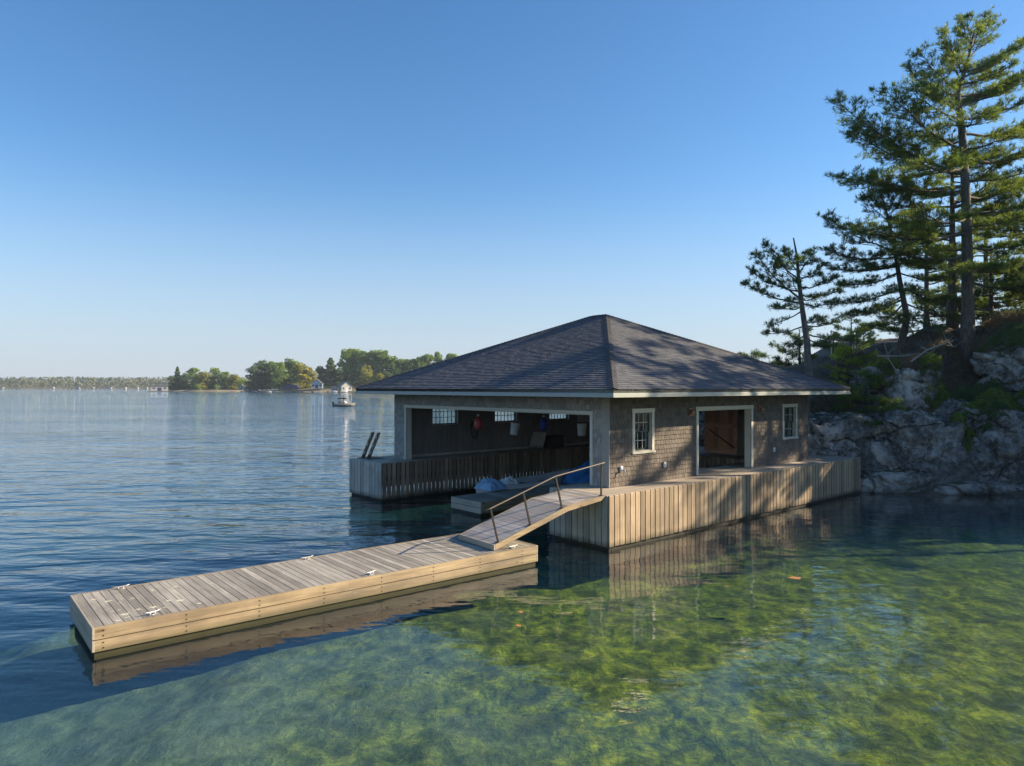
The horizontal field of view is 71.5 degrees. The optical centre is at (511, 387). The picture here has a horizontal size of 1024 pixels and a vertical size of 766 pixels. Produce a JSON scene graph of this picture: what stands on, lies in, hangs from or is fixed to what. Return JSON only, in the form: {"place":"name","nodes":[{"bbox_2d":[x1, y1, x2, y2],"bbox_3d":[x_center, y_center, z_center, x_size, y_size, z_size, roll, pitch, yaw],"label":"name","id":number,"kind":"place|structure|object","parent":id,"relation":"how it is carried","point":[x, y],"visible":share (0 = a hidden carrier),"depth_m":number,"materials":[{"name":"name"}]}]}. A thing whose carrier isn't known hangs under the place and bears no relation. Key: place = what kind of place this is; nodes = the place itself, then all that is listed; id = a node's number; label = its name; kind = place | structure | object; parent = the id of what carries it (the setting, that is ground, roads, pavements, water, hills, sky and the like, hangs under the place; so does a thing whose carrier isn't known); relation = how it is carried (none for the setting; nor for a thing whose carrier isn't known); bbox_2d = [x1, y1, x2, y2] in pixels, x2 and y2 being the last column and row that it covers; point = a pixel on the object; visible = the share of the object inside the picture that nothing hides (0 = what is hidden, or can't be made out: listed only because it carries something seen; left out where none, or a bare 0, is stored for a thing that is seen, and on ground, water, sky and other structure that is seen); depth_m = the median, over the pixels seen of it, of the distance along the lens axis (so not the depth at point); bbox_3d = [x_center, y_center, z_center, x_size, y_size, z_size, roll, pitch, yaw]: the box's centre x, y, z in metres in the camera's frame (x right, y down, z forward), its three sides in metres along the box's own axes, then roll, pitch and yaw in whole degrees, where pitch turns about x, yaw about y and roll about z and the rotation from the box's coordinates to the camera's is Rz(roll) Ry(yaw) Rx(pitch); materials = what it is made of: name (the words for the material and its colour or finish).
{"place":"outdoors","nodes":[
{"label":"outdoors","id":0,"kind":"place"},
{"bbox_2d":[0,383,282,389],"bbox_3d":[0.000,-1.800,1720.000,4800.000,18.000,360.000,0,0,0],"label":"shore","id":1,"kind":"structure","parent":0,"point":[62,387],"depth_m":1628.70,"materials":[{"name":"plant"}]},
{"bbox_2d":[0,376,359,388],"bbox_3d":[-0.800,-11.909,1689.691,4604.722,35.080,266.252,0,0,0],"label":"wood","id":2,"kind":"object","parent":1,"relation":"on","point":[30,381],"visible":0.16,"depth_m":1637.67,"materials":[{"name":"green plant"}]},
{"bbox_2d":[170,389,242,390],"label":"island","id":3,"kind":"structure","parent":0,"point":[207,390],"depth_m":719.65,"materials":[{"name":"stone"}]},
{"bbox_2d":[167,375,178,389],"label":"leafy tree","id":4,"kind":"object","parent":3,"relation":"on","point":[172,381],"visible":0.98,"depth_m":728.14,"materials":[{"name":"green plant"}]},
{"bbox_2d":[175,373,191,389],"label":"leafy tree","id":5,"kind":"object","parent":3,"relation":"on","point":[182,384],"visible":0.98,"depth_m":730.13,"materials":[{"name":"green plant"}]},
{"bbox_2d":[186,367,200,388],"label":"leafy tree","id":6,"kind":"object","parent":3,"relation":"on","point":[192,371],"visible":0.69,"depth_m":738.02,"materials":[{"name":"green plant"}]},
{"bbox_2d":[193,371,211,388],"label":"leafy tree","id":7,"kind":"object","parent":3,"relation":"on","point":[203,376],"visible":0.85,"depth_m":725.24,"materials":[{"name":"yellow plant"}]},
{"bbox_2d":[209,367,220,388],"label":"leafy tree","id":8,"kind":"object","parent":3,"relation":"on","point":[214,371],"visible":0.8,"depth_m":735.02,"materials":[{"name":"green plant"}]},
{"bbox_2d":[218,371,230,388],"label":"leafy tree","id":9,"kind":"object","parent":3,"relation":"on","point":[223,378],"visible":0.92,"depth_m":730.81,"materials":[{"name":"green plant"}]},
{"bbox_2d":[226,374,239,389],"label":"leafy tree","id":10,"kind":"object","parent":3,"relation":"on","point":[232,385],"visible":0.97,"depth_m":727.46,"materials":[{"name":"green plant"}]},
{"bbox_2d":[247,385,360,393],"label":"island","id":11,"kind":"structure","parent":0,"point":[326,388],"depth_m":644.81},
{"bbox_2d":[244,365,265,389],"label":"leafy tree","id":12,"kind":"object","parent":11,"relation":"on","point":[256,377],"visible":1,"depth_m":662.30,"materials":[{"name":"green plant"}]},
{"bbox_2d":[252,359,268,389],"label":"leafy tree","id":13,"kind":"object","parent":11,"relation":"on","point":[261,365],"visible":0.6,"depth_m":670.94,"materials":[{"name":"green plant"}]},
{"bbox_2d":[263,361,275,389],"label":"leafy tree","id":14,"kind":"object","parent":11,"relation":"on","point":[269,386],"visible":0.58,"depth_m":668.46,"materials":[{"name":"green plant"}]},
{"bbox_2d":[269,362,290,389],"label":"leafy tree","id":15,"kind":"object","parent":11,"relation":"on","point":[276,371],"visible":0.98,"depth_m":661.43,"materials":[{"name":"green plant"}]},
{"bbox_2d":[277,358,294,386],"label":"leafy tree","id":16,"kind":"object","parent":11,"relation":"on","point":[287,365],"visible":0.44,"depth_m":680.84,"materials":[{"name":"green plant"}]},
{"bbox_2d":[284,360,299,380],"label":"leafy tree","id":17,"kind":"object","parent":11,"relation":"on","point":[293,363],"visible":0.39,"depth_m":678.70,"materials":[{"name":"green plant"}]},
{"bbox_2d":[283,384,300,388],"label":"cottage","id":18,"kind":"structure","parent":11,"relation":"on","point":[291,386],"depth_m":636.00,"materials":[{"name":"grey paint"}]},
{"bbox_2d":[288,362,311,387],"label":"leafy tree","id":19,"kind":"object","parent":11,"relation":"on","point":[300,377],"visible":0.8,"depth_m":651.90,"materials":[{"name":"yellow plant"}]},
{"bbox_2d":[302,368,316,387],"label":"leafy tree","id":20,"kind":"object","parent":11,"relation":"on","point":[313,378],"visible":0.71,"depth_m":657.75,"materials":[{"name":"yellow plant"}]},
{"bbox_2d":[311,379,322,388],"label":"cottage","id":21,"kind":"structure","parent":11,"relation":"on","point":[316,384],"depth_m":636.04,"materials":[{"name":"grey"}]},
{"bbox_2d":[315,366,324,385],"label":"leafy tree","id":22,"kind":"object","parent":11,"relation":"on","point":[320,372],"visible":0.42,"depth_m":672.63,"materials":[{"name":"green plant"}]},
{"bbox_2d":[319,357,338,385],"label":"conifer","id":23,"kind":"object","parent":11,"relation":"on","point":[330,374],"visible":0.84,"depth_m":668.38,"materials":[{"name":"green plant"}]},
{"bbox_2d":[334,367,349,385],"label":"leafy tree","id":24,"kind":"object","parent":11,"relation":"on","point":[341,373],"visible":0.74,"depth_m":666.47,"materials":[{"name":"green plant"}]},
{"bbox_2d":[337,349,356,384],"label":"leafy tree","id":25,"kind":"object","parent":11,"relation":"on","point":[345,355],"visible":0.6,"depth_m":678.38,"materials":[{"name":"green plant"}]},
{"bbox_2d":[339,347,363,385],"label":"leafy tree","id":26,"kind":"object","parent":11,"relation":"on","point":[355,354],"visible":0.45,"depth_m":681.20,"materials":[{"name":"green plant"}]},
{"bbox_2d":[353,350,371,384],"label":"leafy tree","id":27,"kind":"object","parent":11,"relation":"on","point":[363,355],"visible":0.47,"depth_m":676.89,"materials":[{"name":"green plant"}]},
{"bbox_2d":[359,364,375,385],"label":"leafy tree","id":28,"kind":"object","parent":11,"relation":"on","point":[366,377],"visible":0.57,"depth_m":652.57,"materials":[{"name":"yellow plant"}]},
{"bbox_2d":[361,350,382,383],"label":"leafy tree","id":29,"kind":"object","parent":11,"relation":"on","point":[372,355],"visible":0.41,"depth_m":678.33,"materials":[{"name":"green plant"}]},
{"bbox_2d":[372,349,390,378],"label":"leafy tree","id":30,"kind":"object","parent":11,"relation":"on","point":[381,354],"visible":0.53,"depth_m":672.95,"materials":[{"name":"green plant"}]},
{"bbox_2d":[380,355,400,375],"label":"leafy tree","id":31,"kind":"object","parent":11,"relation":"on","point":[391,359],"visible":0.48,"depth_m":670.61,"materials":[{"name":"green plant"}]},
{"bbox_2d":[391,358,409,376],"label":"leafy tree","id":32,"kind":"object","parent":11,"relation":"on","point":[399,362],"visible":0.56,"depth_m":669.03,"materials":[{"name":"green plant"}]},
{"bbox_2d":[402,358,420,372],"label":"leafy tree","id":33,"kind":"object","parent":11,"relation":"on","point":[409,363],"visible":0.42,"depth_m":669.67,"materials":[{"name":"green plant"}]},
{"bbox_2d":[411,356,424,369],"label":"leafy tree","id":34,"kind":"object","parent":11,"relation":"on","point":[418,360],"visible":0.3,"depth_m":669.60,"materials":[{"name":"green plant"}]},
{"bbox_2d":[418,354,436,366],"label":"leafy tree","id":35,"kind":"object","parent":11,"relation":"on","point":[428,358],"visible":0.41,"depth_m":672.05,"materials":[{"name":"green plant"}]},
{"bbox_2d":[0,391,1023,765],"bbox_3d":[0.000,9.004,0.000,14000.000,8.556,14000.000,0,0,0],"label":"lake bed","id":36,"kind":"object","parent":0,"point":[878,645],"visible":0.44,"depth_m":13.17,"materials":[{"name":"green stone"}]},
{"bbox_2d":[0,389,1023,588],"bbox_3d":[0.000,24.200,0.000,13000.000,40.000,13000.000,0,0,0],"label":"lake water","id":37,"kind":"structure","parent":0,"point":[50,403],"depth_m":51.18,"materials":[{"name":"blue liquid"}]},
{"bbox_2d":[150,384,167,390],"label":"boathouse","id":38,"kind":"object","parent":37,"relation":"on","point":[159,387],"visible":0.99,"depth_m":687.28,"materials":[{"name":"white"}]},
{"bbox_2d":[70,533,537,674],"bbox_3d":[-3.667,4.083,14.783,9.176,0.834,2.308,0,0,-39],"label":"floating dock","id":39,"kind":"object","parent":37,"relation":"on","point":[117,628],"visible":0.94,"depth_m":13.33,"materials":[{"name":"brown wood"}]},
{"bbox_2d":[458,462,605,549],"bbox_3d":[0.474,2.825,17.798,3.748,1.799,1.500,0,0,-37],"label":"gangway","id":40,"kind":"object","parent":39,"relation":"on","point":[498,531],"visible":1,"depth_m":17.45,"materials":[{"name":"brown wood"}]},
{"bbox_2d":[332,398,354,405],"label":"motor boat","id":41,"kind":"object","parent":37,"relation":"on","point":[343,404],"visible":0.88,"depth_m":156.60,"materials":[{"name":"white plastic"}]},
{"bbox_2d":[338,382,355,391],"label":"boathouse","id":42,"kind":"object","parent":37,"relation":"on","point":[346,386],"visible":0.85,"depth_m":607.87,"materials":[{"name":"beige"}]},
{"bbox_2d":[451,483,570,523],"bbox_3d":[1.709,4.118,26.532,8.676,0.764,1.638,0,0,-41],"label":"floating dock","id":43,"kind":"object","parent":37,"relation":"on","point":[479,504],"visible":0.45,"depth_m":23.94,"materials":[{"name":"grey wood"}]},
{"bbox_2d":[475,468,574,492],"bbox_3d":[0.791,3.704,27.575,4.800,0.781,1.400,0,0,-41],"label":"rowing boat","id":44,"kind":"object","parent":43,"relation":"on","point":[528,481],"visible":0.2,"depth_m":27.92,"materials":[{"name":"grey paint"}]},
{"bbox_2d":[473,478,507,490],"bbox_3d":[-0.771,3.498,25.869,0.840,0.414,1.000,0,0,-41],"label":"tarpaulin","id":45,"kind":"object","parent":44,"relation":"on","point":[489,484],"visible":1,"depth_m":25.63,"materials":[{"name":"plastic"}]},
{"bbox_2d":[500,476,518,483],"bbox_3d":[-0.129,3.509,26.500,0.600,0.389,0.600,0,0,-41],"label":"canvas bag","id":46,"kind":"object","parent":44,"relation":"in","point":[509,480],"visible":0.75,"depth_m":26.40,"materials":[{"name":"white fabric"}]},
{"bbox_2d":[562,460,589,483],"bbox_3d":[3.034,3.294,27.749,1.700,0.891,1.400,0,0,-41],"label":"tarpaulin","id":47,"kind":"object","parent":43,"relation":"on","point":[580,476],"visible":0.45,"depth_m":27.40,"materials":[{"name":"plastic"}]},
{"bbox_2d":[0,0,1023,382],"label":"sky","id":48,"kind":"structure","parent":0,"point":[230,186],"materials":[{"name":"blue"}]},
{"bbox_2d":[699,411,703,445],"bbox_3d":[10.286,2.809,35.383,5.031,4.042,3.482,0,0,0],"label":"granite outcrop","id":49,"kind":"object","parent":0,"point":[701,428],"visible":0.02,"depth_m":34.03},
{"bbox_2d":[777,322,1023,529],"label":"rocky bank","id":50,"kind":"structure","parent":0,"point":[948,472],"depth_m":27.95,"materials":[{"name":"granite rock"}]},
{"bbox_2d":[349,444,860,565],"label":"slatted pier","id":51,"kind":"structure","parent":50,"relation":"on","point":[619,524],"depth_m":23.65,"materials":[{"name":"brown wood"}]},
{"bbox_2d":[358,432,384,459],"bbox_3d":[-5.537,2.288,27.997,0.650,1.036,0.950,0,0,-41],"label":"swim ladder","id":52,"kind":"object","parent":51,"relation":"on","point":[370,457],"visible":1,"depth_m":27.81,"materials":[{"name":"grey metal"}]},
{"bbox_2d":[529,432,545,449],"bbox_3d":[1.206,2.410,31.932,0.416,0.774,0.850,0,0,-41],"label":"leaning panel","id":53,"kind":"object","parent":51,"relation":"on","point":[537,440],"visible":1,"depth_m":31.86,"materials":[{"name":"grey wood"}]},
{"bbox_2d":[355,314,850,487],"bbox_3d":[3.387,-0.020,27.728,13.974,5.620,13.492,0,0,-41],"label":"boathouse","id":54,"kind":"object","parent":51,"relation":"on","point":[618,380],"visible":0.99,"depth_m":24.21,"materials":[{"name":"grey"}]},
{"bbox_2d":[432,409,457,424],"bbox_3d":[-2.846,1.105,29.533,1.600,1.030,0.280,0,0,-41],"label":"window","id":55,"kind":"structure","parent":54,"relation":"in","point":[456,411],"depth_m":29.52,"materials":[{"name":"glass"}]},
{"bbox_2d":[474,414,482,429],"bbox_3d":[-1.244,0.967,26.200,0.320,1.214,0.320,0,0,-23],"label":"fender","id":56,"kind":"object","parent":54,"relation":"hanging from","point":[478,422],"visible":0.96,"depth_m":26.09,"materials":[{"name":"red plastic"}]},
{"bbox_2d":[495,411,516,422],"bbox_3d":[-0.352,1.105,31.724,1.600,1.030,0.280,0,0,-41],"label":"window","id":57,"kind":"structure","parent":54,"relation":"in","point":[515,413],"depth_m":31.81,"materials":[{"name":"glass"}]},
{"bbox_2d":[510,416,519,434],"bbox_3d":[0.164,1.020,24.971,0.340,1.307,0.340,7,4,-23],"label":"bucket","id":58,"kind":"object","parent":54,"relation":"hanging from","point":[514,429],"visible":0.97,"depth_m":24.88,"materials":[{"name":"white plastic"}]},
{"bbox_2d":[539,413,547,430],"bbox_3d":[1.174,0.989,26.500,0.320,1.258,0.320,0,0,-23],"label":"fender","id":59,"kind":"object","parent":54,"relation":"hanging from","point":[543,424],"visible":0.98,"depth_m":26.39,"materials":[{"name":"blue plastic"}]},
{"bbox_2d":[577,419,586,435],"bbox_3d":[2.357,0.997,24.000,0.340,1.274,0.340,0,0,-23],"label":"bucket","id":60,"kind":"object","parent":54,"relation":"hanging from","point":[581,428],"visible":0.99,"depth_m":23.88,"materials":[{"name":"white plastic"}]},
{"bbox_2d":[577,415,589,421],"bbox_3d":[3.669,1.275,34.826,1.000,0.850,0.345,0,0,-41],"label":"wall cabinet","id":61,"kind":"object","parent":54,"relation":"attached to","point":[586,418],"depth_m":34.51,"materials":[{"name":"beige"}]},
{"bbox_2d":[631,408,655,453],"bbox_3d":[3.764,1.270,20.778,1.070,1.300,0.280,0,0,-41],"label":"window","id":62,"kind":"structure","parent":54,"relation":"in","point":[647,411],"depth_m":20.87,"materials":[{"name":"beige paint"}]},
{"bbox_2d":[704,410,737,453],"bbox_3d":[8.784,1.680,29.923,0.115,2.200,1.570,0,0,-41],"label":"barn door","id":63,"kind":"structure","parent":54,"relation":"in","point":[720,426],"depth_m":29.91,"materials":[{"name":"red wood"}]},
{"bbox_2d":[782,404,798,439],"bbox_3d":[10.265,1.270,26.491,1.160,1.300,0.280,0,0,-41],"label":"window","id":64,"kind":"structure","parent":54,"relation":"in","point":[792,432],"depth_m":26.69,"materials":[{"name":"beige paint"}]},
{"bbox_2d":[737,348,775,364],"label":"white pine","id":65,"kind":"object","parent":50,"relation":"on","point":[756,354],"visible":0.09,"depth_m":44.57,"materials":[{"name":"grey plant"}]},
{"bbox_2d":[767,327,816,365],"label":"white pine","id":66,"kind":"object","parent":50,"relation":"on","point":[794,354],"visible":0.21,"depth_m":42.51,"materials":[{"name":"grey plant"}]},
{"bbox_2d":[739,236,860,418],"bbox_3d":[12.551,-2.358,31.046,5.032,8.529,3.265,0,0,0],"label":"pine","id":67,"kind":"object","parent":50,"relation":"on","point":[779,262],"visible":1,"depth_m":30.92,"materials":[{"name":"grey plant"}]},
{"bbox_2d":[811,329,847,359],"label":"white pine","id":68,"kind":"object","parent":50,"relation":"on","point":[823,336],"visible":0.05,"depth_m":41.96,"materials":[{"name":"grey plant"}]},
{"bbox_2d":[810,394,850,412],"bbox_3d":[13.902,0.757,32.390,3.255,1.366,1.698,0,0,0],"label":"dry brush","id":69,"kind":"object","parent":50,"relation":"on","point":[817,404],"visible":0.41,"depth_m":32.02,"materials":[{"name":"green"}]},
{"bbox_2d":[808,411,874,456],"bbox_3d":[13.265,3.194,31.307,5.919,4.329,4.842,0,0,-11],"label":"granite outcrop","id":70,"kind":"object","parent":50,"relation":"on","point":[831,434],"visible":0.21,"depth_m":29.37,"materials":[{"name":"grey stone"}]},
{"bbox_2d":[821,315,874,354],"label":"white pine","id":71,"kind":"object","parent":50,"relation":"on","point":[860,346],"visible":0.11,"depth_m":44.20,"materials":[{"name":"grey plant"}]},
{"bbox_2d":[821,325,886,402],"bbox_3d":[15.590,-1.059,32.102,3.070,3.648,3.379,0,0,0],"label":"young pine","id":72,"kind":"object","parent":50,"relation":"on","point":[845,350],"visible":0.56,"depth_m":32.07,"materials":[{"name":"green plant"}]},
{"bbox_2d":[843,408,873,416],"bbox_3d":[14.878,1.259,30.799,1.602,0.823,1.058,0,0,0],"label":"shrub","id":73,"kind":"object","parent":50,"relation":"on","point":[859,411],"visible":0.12,"depth_m":30.73,"materials":[{"name":"green plant"}]},
{"bbox_2d":[831,367,912,426],"bbox_3d":[15.264,0.460,30.707,3.439,2.798,3.621,0,0,0],"label":"shrub","id":74,"kind":"object","parent":50,"relation":"on","point":[870,378],"visible":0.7,"depth_m":30.48,"materials":[{"name":"green plant"}]},
{"bbox_2d":[831,349,921,380],"bbox_3d":[17.314,-1.036,33.604,4.496,1.836,2.516,0,0,0],"label":"dry brush","id":75,"kind":"object","parent":50,"relation":"on","point":[861,353],"visible":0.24,"depth_m":33.66,"materials":[{"name":"green"}]},
{"bbox_2d":[815,182,960,357],"bbox_3d":[18.420,-5.763,34.279,7.599,9.000,4.664,0,0,0],"label":"white pine","id":76,"kind":"object","parent":50,"relation":"on","point":[901,290],"visible":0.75,"depth_m":34.09,"materials":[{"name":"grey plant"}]},
{"bbox_2d":[848,366,945,409],"bbox_3d":[17.496,0.281,32.454,3.568,2.712,3.506,0,0,-20],"label":"granite outcrop","id":77,"kind":"object","parent":50,"relation":"on","point":[906,381],"visible":0.38,"depth_m":30.87,"materials":[{"name":"grey stone"}]},
{"bbox_2d":[871,359,944,412],"bbox_3d":[17.614,0.035,31.217,4.030,2.584,1.303,0,0,0],"label":"dry brush","id":78,"kind":"object","parent":77,"relation":"on","point":[910,365],"visible":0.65,"depth_m":30.95,"materials":[{"name":"green"}]},
{"bbox_2d":[909,330,961,362],"bbox_3d":[18.681,-1.840,31.498,2.832,1.583,0.458,0,0,-13],"label":"fallen branch","id":79,"kind":"object","parent":78,"relation":"on","point":[916,357],"visible":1,"depth_m":31.42,"materials":[{"name":"grey wood"}]},
{"bbox_2d":[860,469,935,494],"bbox_3d":[15.494,3.989,28.960,3.830,1.312,1.981,0,0,3],"label":"granite outcrop","id":80,"kind":"object","parent":50,"relation":"on","point":[882,482],"visible":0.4,"depth_m":28.13,"materials":[{"name":"grey stone"}]},
{"bbox_2d":[876,335,942,356],"bbox_3d":[17.650,-1.890,31.880,3.056,1.121,0.855,0,0,0],"label":"fallen branch","id":81,"kind":"object","parent":50,"relation":"on","point":[901,355],"visible":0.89,"depth_m":31.91,"materials":[{"name":"grey wood"}]},
{"bbox_2d":[863,407,969,472],"bbox_3d":[16.726,3.336,30.652,4.578,4.958,4.449,0,0,6],"label":"granite outcrop","id":82,"kind":"object","parent":50,"relation":"on","point":[900,438],"visible":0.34,"depth_m":28.92,"materials":[{"name":"grey stone"}]},
{"bbox_2d":[876,358,905,410],"bbox_3d":[16.585,-0.053,31.189,1.385,2.460,1.060,0,0,0],"label":"shrub","id":83,"kind":"object","parent":82,"relation":"on","point":[895,361],"visible":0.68,"depth_m":31.04,"materials":[{"name":"green plant"}]},
{"bbox_2d":[917,352,951,411],"bbox_3d":[18.591,-0.164,31.206,1.962,2.842,1.385,0,0,0],"label":"juniper","id":84,"kind":"object","parent":82,"relation":"on","point":[930,359],"visible":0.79,"depth_m":31.05,"materials":[{"name":"green plant"}]},
{"bbox_2d":[824,2,1023,370],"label":"white pine","id":85,"kind":"object","parent":50,"relation":"on","point":[964,214],"visible":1,"depth_m":32.50,"materials":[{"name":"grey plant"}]},
{"bbox_2d":[858,204,994,332],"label":"white pine","id":86,"kind":"object","parent":50,"relation":"on","point":[926,284],"visible":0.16,"depth_m":42.13,"materials":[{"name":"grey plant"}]},
{"bbox_2d":[898,335,995,398],"bbox_3d":[19.784,-0.770,32.581,4.882,3.380,3.148,0,0,0],"label":"dry brush","id":87,"kind":"object","parent":50,"relation":"on","point":[955,367],"visible":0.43,"depth_m":32.55,"materials":[{"name":"green"}]},
{"bbox_2d":[880,130,1023,328],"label":"white pine","id":88,"kind":"object","parent":50,"relation":"on","point":[953,305],"visible":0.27,"depth_m":35.74,"materials":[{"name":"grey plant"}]},
{"bbox_2d":[906,481,1023,497],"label":"granite outcrop","id":89,"kind":"object","parent":50,"relation":"on","point":[971,488],"visible":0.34,"depth_m":27.75,"materials":[{"name":"stone"}]},
{"bbox_2d":[925,182,1023,320],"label":"white pine","id":90,"kind":"object","parent":50,"relation":"on","point":[977,239],"visible":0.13,"depth_m":41.17,"materials":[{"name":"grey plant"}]},
{"bbox_2d":[926,131,1023,275],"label":"white pine","id":91,"kind":"object","parent":50,"relation":"on","point":[1014,232],"visible":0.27,"depth_m":36.19,"materials":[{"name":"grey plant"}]},
{"bbox_2d":[932,240,1023,324],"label":"white pine","id":92,"kind":"object","parent":50,"relation":"on","point":[990,307],"visible":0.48,"depth_m":36.25,"materials":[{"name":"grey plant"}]},
{"bbox_2d":[938,398,1023,481],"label":"granite outcrop","id":93,"kind":"object","parent":50,"relation":"on","point":[997,444],"visible":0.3,"depth_m":28.47,"materials":[{"name":"grey stone"}]},
{"bbox_2d":[949,402,976,451],"bbox_3d":[18.595,1.638,29.296,1.058,2.088,0.982,0,0,0],"label":"shrub","id":94,"kind":"object","parent":93,"relation":"on","point":[958,416],"visible":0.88,"depth_m":29.14,"materials":[{"name":"green plant"}]},
{"bbox_2d":[937,321,1023,401],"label":"juniper","id":95,"kind":"object","parent":93,"relation":"on","point":[966,393],"visible":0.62,"depth_m":30.87,"materials":[{"name":"green plant"}]},
{"bbox_2d":[968,387,1016,410],"bbox_3d":[19.982,0.683,29.610,1.849,1.374,1.379,0,0,0],"label":"juniper","id":96,"kind":"object","parent":93,"relation":"on","point":[990,394],"visible":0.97,"depth_m":29.45,"materials":[{"name":"green plant"}]},
{"bbox_2d":[976,400,1010,437],"bbox_3d":[19.585,1.295,28.897,1.380,1.551,0.923,0,0,0],"label":"shrub","id":97,"kind":"object","parent":93,"relation":"on","point":[995,407],"visible":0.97,"depth_m":28.84,"materials":[{"name":"green plant"}]},
{"bbox_2d":[999,390,1023,410],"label":"shrub","id":98,"kind":"object","parent":93,"relation":"on","point":[1016,402],"visible":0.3,"depth_m":29.80,"materials":[{"name":"green plant"}]},
{"bbox_2d":[970,333,1023,397],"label":"granite outcrop","id":99,"kind":"object","parent":50,"relation":"on","point":[1003,370],"visible":0.45,"depth_m":31.09,"materials":[{"name":"grey stone"}]},
{"bbox_2d":[973,308,1023,380],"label":"dry brush","id":100,"kind":"object","parent":50,"relation":"on","point":[1013,319],"visible":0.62,"depth_m":32.95,"materials":[{"name":"brown"}]},
{"bbox_2d":[974,239,1023,313],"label":"white pine","id":101,"kind":"object","parent":50,"relation":"on","point":[997,304],"visible":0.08,"depth_m":37.80,"materials":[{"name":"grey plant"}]},
{"bbox_2d":[989,245,1023,294],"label":"white pine","id":102,"kind":"object","parent":50,"relation":"on","point":[1013,275],"visible":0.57,"depth_m":34.05,"materials":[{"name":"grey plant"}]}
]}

